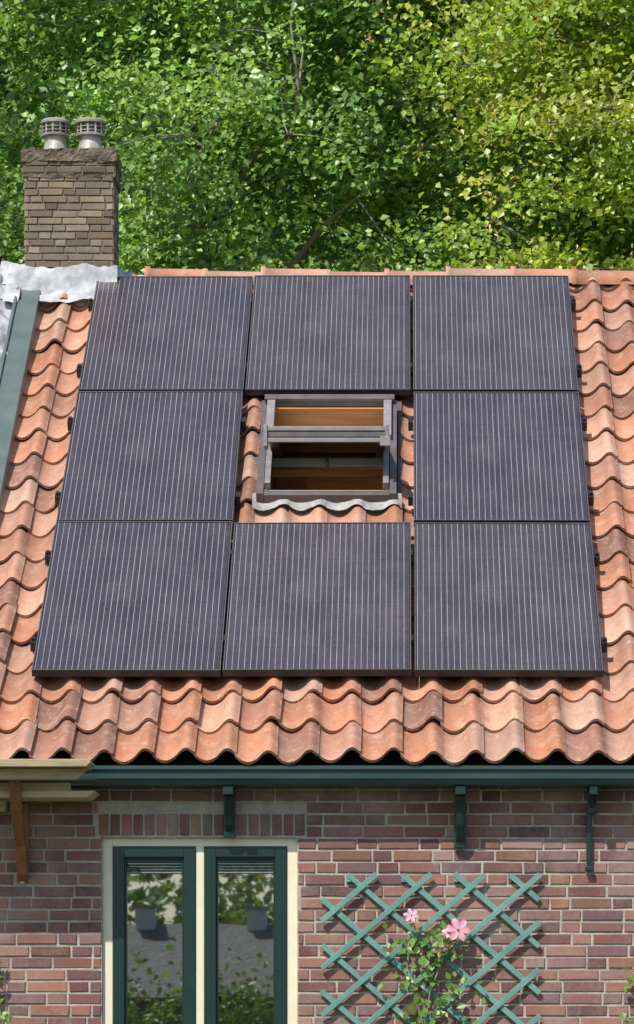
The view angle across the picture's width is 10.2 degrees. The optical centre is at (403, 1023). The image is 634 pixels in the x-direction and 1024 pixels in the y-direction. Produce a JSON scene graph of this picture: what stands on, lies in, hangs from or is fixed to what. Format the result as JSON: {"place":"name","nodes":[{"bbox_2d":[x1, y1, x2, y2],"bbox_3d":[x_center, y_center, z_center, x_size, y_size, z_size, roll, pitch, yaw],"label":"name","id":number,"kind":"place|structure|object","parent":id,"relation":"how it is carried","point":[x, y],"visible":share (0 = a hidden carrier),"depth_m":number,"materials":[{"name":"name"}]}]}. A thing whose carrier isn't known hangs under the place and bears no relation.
{"place":"outdoors","nodes":[
{"label":"outdoors","id":0,"kind":"place"},
{"bbox_2d":[0,975,10,1023],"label":"rose bush","id":1,"kind":"object","parent":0,"point":[6,1018],"visible":1,"depth_m":18.56,"materials":[{"name":"green plant"}]},
{"bbox_2d":[0,788,633,1023],"bbox_3d":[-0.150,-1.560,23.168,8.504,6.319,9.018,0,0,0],"label":"front wall","id":2,"kind":"structure","parent":0,"point":[581,957],"depth_m":18.66,"materials":[{"name":"brick"}]},
{"bbox_2d":[0,759,99,884],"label":"wooden pergola","id":3,"kind":"object","parent":2,"relation":"attached to","point":[15,791],"visible":1,"depth_m":18.30,"materials":[{"name":"brown wood"}]},
{"bbox_2d":[102,838,296,1023],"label":"window frame","id":4,"kind":"object","parent":2,"relation":"attached to","point":[199,844],"visible":1,"depth_m":18.70,"materials":[{"name":"beige wood"}]},
{"bbox_2d":[113,847,286,1023],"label":"window sashes","id":5,"kind":"object","parent":4,"relation":"in","point":[154,935],"depth_m":18.74,"materials":[{"name":"green wood"}]},
{"bbox_2d":[0,766,633,787],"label":"gutter","id":6,"kind":"object","parent":2,"relation":"attached to","point":[355,776],"visible":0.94,"depth_m":18.43,"materials":[{"name":"green paint"}]},
{"bbox_2d":[6,322,633,765],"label":"roof deck","id":7,"kind":"structure","parent":2,"relation":"on","point":[348,758],"depth_m":18.52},
{"bbox_2d":[0,287,39,508],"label":"verge board","id":8,"kind":"object","parent":7,"relation":"on","point":[20,335],"visible":0.91,"depth_m":21.98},
{"bbox_2d":[23,149,120,268],"bbox_3d":[-2.154,-4.918,23.130,0.606,1.435,0.461,0,0,0],"label":"chimney","id":9,"kind":"object","parent":7,"relation":"on","point":[69,221],"visible":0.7,"depth_m":22.92,"materials":[{"name":"brick"}]},
{"bbox_2d":[21,146,122,192],"bbox_3d":[-2.155,-5.545,23.125,0.631,0.209,0.494,0,0,0],"label":"chimney cap","id":10,"kind":"object","parent":9,"relation":"on","point":[85,154],"visible":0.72,"depth_m":22.90,"materials":[{"name":"brown stone"}]},
{"bbox_2d":[40,117,105,148],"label":"chimney cowls","id":11,"kind":"object","parent":10,"relation":"on","point":[88,134],"visible":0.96,"depth_m":23.06,"materials":[{"name":"silver metal"}]},
{"bbox_2d":[30,521,232,676],"bbox_3d":[-1.486,-2.336,19.593,1.050,0.089,1.658,0,36,0],"label":"solar panel","id":12,"kind":"object","parent":7,"relation":"attached to","point":[134,598],"visible":1,"depth_m":19.51,"materials":[{"name":"black glass"}]},
{"bbox_2d":[55,391,245,520],"bbox_3d":[-1.478,-3.322,20.953,1.069,0.089,1.658,0,36,0],"label":"solar panel","id":13,"kind":"object","parent":7,"relation":"attached to","point":[152,455],"visible":1,"depth_m":20.90,"materials":[{"name":"black glass"}]},
{"bbox_2d":[76,276,252,395],"bbox_3d":[-1.485,-4.306,22.311,1.050,0.089,1.658,0,36,0],"label":"solar panel","id":14,"kind":"object","parent":7,"relation":"attached to","point":[168,333],"visible":1,"depth_m":22.25,"materials":[{"name":"black glass"}]},
{"bbox_2d":[0,261,401,510],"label":"lead flashing","id":15,"kind":"object","parent":7,"relation":"on","point":[76,284],"visible":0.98,"depth_m":22.89,"materials":[{"name":"grey metal"}]},
{"bbox_2d":[0,274,633,764],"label":"roof tiles","id":16,"kind":"object","parent":7,"relation":"on","point":[414,720],"visible":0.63,"depth_m":18.99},
{"bbox_2d":[222,522,412,675],"bbox_3d":[-0.455,-2.334,19.595,1.016,0.089,1.658,0,36,0],"label":"solar panel","id":17,"kind":"object","parent":7,"relation":"attached to","point":[319,598],"visible":1,"depth_m":19.51,"materials":[{"name":"black glass"}]},
{"bbox_2d":[251,400,401,514],"bbox_3d":[-0.446,-3.150,21.232,0.872,1.297,1.365,0,0,0],"label":"roof window frame","id":18,"kind":"object","parent":7,"relation":"in","point":[304,480],"visible":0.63,"depth_m":21.23,"materials":[{"name":"grey metal"}]},
{"bbox_2d":[264,394,394,488],"bbox_3d":[-0.446,-3.454,21.016,0.784,0.701,0.994,0,0,0],"label":"roof window sash","id":19,"kind":"object","parent":18,"relation":"in","point":[326,442],"visible":0.94,"depth_m":20.94,"materials":[{"name":"grey metal"}]},
{"bbox_2d":[245,275,411,394],"bbox_3d":[-0.455,-4.309,22.311,1.016,0.088,1.658,0,36,0],"label":"solar panel","id":20,"kind":"object","parent":7,"relation":"attached to","point":[329,334],"visible":1,"depth_m":22.24,"materials":[{"name":"black glass"}]},
{"bbox_2d":[144,266,633,284],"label":"ridge tiles","id":21,"kind":"object","parent":7,"relation":"on","point":[574,275],"visible":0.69,"depth_m":23.09,"materials":[{"name":"ceramic"}]},
{"bbox_2d":[413,275,581,394],"bbox_3d":[0.577,-4.308,22.311,1.040,0.089,1.658,0,36,0],"label":"solar panel","id":22,"kind":"object","parent":7,"relation":"attached to","point":[492,333],"visible":1,"depth_m":22.25,"materials":[{"name":"black glass"}]},
{"bbox_2d":[408,392,593,522],"bbox_3d":[0.563,-3.319,20.953,1.071,0.089,1.658,0,36,0],"label":"solar panel","id":23,"kind":"object","parent":7,"relation":"attached to","point":[499,457],"visible":1,"depth_m":20.89,"materials":[{"name":"black glass"}]},
{"bbox_2d":[414,522,606,676],"bbox_3d":[0.578,-2.332,19.595,1.040,0.089,1.658,0,36,0],"label":"solar panel","id":24,"kind":"object","parent":7,"relation":"attached to","point":[505,600],"visible":1,"depth_m":19.51,"materials":[{"name":"black glass"}]},
{"bbox_2d":[223,785,597,870],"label":"gutter brackets","id":25,"kind":"object","parent":2,"relation":"attached to","point":[229,792],"visible":1,"depth_m":18.61,"materials":[{"name":"green metal"}]},
{"bbox_2d":[320,872,541,1023],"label":"garden trellis","id":26,"kind":"object","parent":2,"relation":"attached to","point":[420,890],"visible":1,"depth_m":18.62,"materials":[{"name":"paint"}]},
{"bbox_2d":[619,966,633,1022],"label":"rose bush","id":27,"kind":"object","parent":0,"point":[626,987],"visible":1,"depth_m":18.60,"materials":[{"name":"green plant"}]},
{"label":"ground","id":28,"kind":"structure","parent":0,"visible":0},
{"bbox_2d":[0,0,121,263],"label":"poplar tree","id":29,"kind":"object","parent":28,"relation":"on","point":[32,107],"visible":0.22,"depth_m":31.51,"materials":[{"name":"green plant"}]},
{"bbox_2d":[0,0,560,274],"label":"poplar tree","id":30,"kind":"object","parent":28,"relation":"on","point":[138,234],"visible":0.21,"depth_m":31.43,"materials":[{"name":"green plant"}]},
{"bbox_2d":[0,0,633,274],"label":"distant trees","id":31,"kind":"object","parent":28,"relation":"on","point":[9,95],"visible":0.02,"depth_m":41.87,"materials":[{"name":"green plant"}]},
{"bbox_2d":[124,0,633,271],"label":"poplar tree","id":32,"kind":"object","parent":28,"relation":"on","point":[376,195],"visible":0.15,"depth_m":33.02,"materials":[{"name":"green plant"}]},
{"bbox_2d":[353,909,485,1023],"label":"clematis plant","id":33,"kind":"object","parent":28,"relation":"on","point":[459,930],"visible":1,"depth_m":18.57,"materials":[{"name":"green plant"}]},
{"bbox_2d":[334,0,633,271],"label":"maple tree","id":34,"kind":"object","parent":28,"relation":"on","point":[554,24],"visible":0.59,"depth_m":30.19,"materials":[{"name":"green plant"}]}
]}

